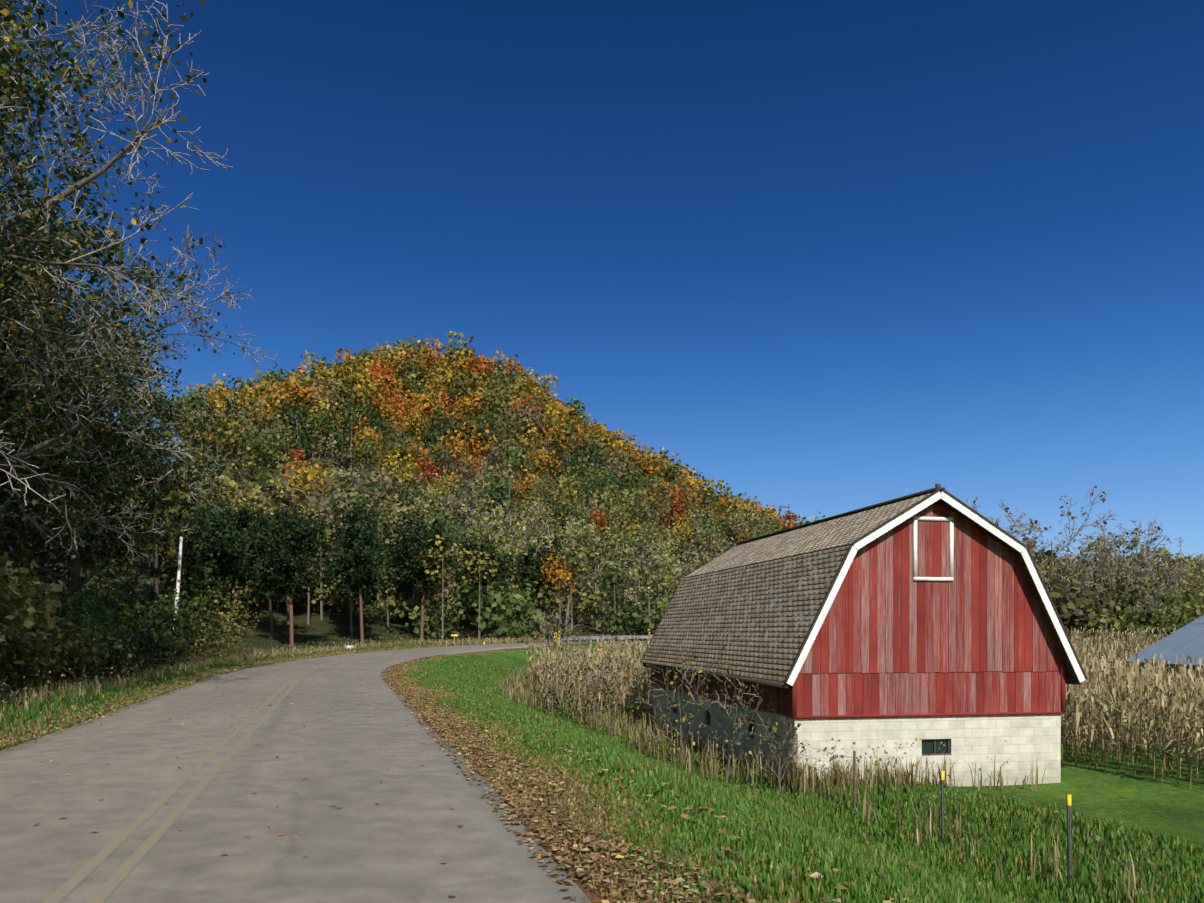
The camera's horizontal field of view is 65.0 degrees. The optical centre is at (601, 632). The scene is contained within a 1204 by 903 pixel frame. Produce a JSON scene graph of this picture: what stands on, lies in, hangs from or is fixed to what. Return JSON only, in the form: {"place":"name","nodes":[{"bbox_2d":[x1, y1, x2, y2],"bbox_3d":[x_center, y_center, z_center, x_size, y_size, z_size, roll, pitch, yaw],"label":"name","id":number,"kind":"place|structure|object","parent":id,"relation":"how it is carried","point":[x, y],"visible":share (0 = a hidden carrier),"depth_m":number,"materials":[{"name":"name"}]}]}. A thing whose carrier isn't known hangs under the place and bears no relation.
{"place":"outdoors","nodes":[
{"label":"outdoors","id":0,"kind":"place"},
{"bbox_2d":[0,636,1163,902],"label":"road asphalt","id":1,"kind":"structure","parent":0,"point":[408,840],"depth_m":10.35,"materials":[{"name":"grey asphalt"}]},
{"bbox_2d":[43,642,561,902],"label":"road centre line","id":2,"kind":"object","parent":1,"relation":"on","point":[62,892],"visible":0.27,"depth_m":9.25,"materials":[{"name":"yellow paint"}]},
{"bbox_2d":[87,641,628,902],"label":"road centre line","id":3,"kind":"object","parent":1,"relation":"on","point":[110,885],"visible":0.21,"depth_m":9.25,"materials":[{"name":"yellow paint"}]},
{"bbox_2d":[0,400,1203,902],"bbox_3d":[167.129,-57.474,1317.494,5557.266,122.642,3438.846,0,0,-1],"label":"terrain","id":4,"kind":"structure","parent":0,"point":[1118,792],"depth_m":27.63,"materials":[{"name":"green plant"}]},
{"bbox_2d":[0,0,281,707],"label":"roadside trees","id":5,"kind":"object","parent":4,"relation":"on","point":[125,632],"depth_m":36.95,"materials":[{"name":"green plant"}]},
{"bbox_2d":[173,537,649,650],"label":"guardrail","id":6,"kind":"object","parent":4,"relation":"on","point":[454,634],"visible":0.21,"depth_m":55.27,"materials":[{"name":"grey metal"}]},
{"bbox_2d":[558,635,652,639],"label":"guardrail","id":7,"kind":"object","parent":6,"relation":"on","point":[608,637],"depth_m":89.01,"materials":[{"name":"metal"}]},
{"bbox_2d":[4,649,1023,902],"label":"fallen leaves","id":8,"kind":"object","parent":4,"relation":"on","point":[558,829],"visible":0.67,"depth_m":9.75,"materials":[{"name":"brown plant"}]},
{"bbox_2d":[0,632,1170,902],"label":"dry weeds","id":9,"kind":"object","parent":4,"relation":"on","point":[800,778],"visible":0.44,"depth_m":23.62,"materials":[{"name":"beige plant"}]},
{"bbox_2d":[0,454,1203,647],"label":"trees","id":10,"kind":"object","parent":4,"relation":"on","point":[1077,612],"depth_m":109.01,"materials":[{"name":"green plant"}]},
{"bbox_2d":[0,641,1203,902],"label":"grass verges","id":11,"kind":"object","parent":4,"relation":"on","point":[904,865],"depth_m":14.38,"materials":[{"name":"green plant"}]},
{"bbox_2d":[518,610,807,793],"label":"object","id":12,"kind":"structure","parent":4,"relation":"on","point":[733,736],"depth_m":25.35,"materials":[{"name":"brown plant"}]},
{"bbox_2d":[157,331,1203,641],"bbox_3d":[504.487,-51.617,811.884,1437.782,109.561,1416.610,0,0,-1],"label":"hill forest trees","id":13,"kind":"object","parent":4,"relation":"on","point":[319,399],"depth_m":195.90,"materials":[{"name":"green plant"}]},
{"bbox_2d":[520,626,1203,787],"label":"dry corn","id":14,"kind":"object","parent":4,"relation":"on","point":[1088,704],"visible":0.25,"depth_m":29.39,"materials":[{"name":"beige plant"}]},
{"bbox_2d":[640,483,1087,785],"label":"barn","id":15,"kind":"structure","parent":4,"relation":"on","point":[931,619],"depth_m":22.30,"materials":[{"name":"wood"}]},
{"bbox_2d":[792,734,1203,902],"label":"fence posts","id":16,"kind":"object","parent":4,"relation":"on","point":[1068,824],"visible":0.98,"depth_m":14.89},
{"bbox_2d":[1125,615,1203,710],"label":"machine shed","id":17,"kind":"structure","parent":4,"relation":"on","point":[1187,640],"depth_m":43.79,"materials":[{"name":"metal"}]},
{"bbox_2d":[0,0,1203,561],"label":"sky","id":18,"kind":"structure","parent":0,"point":[829,257],"materials":[{"name":"blue"}]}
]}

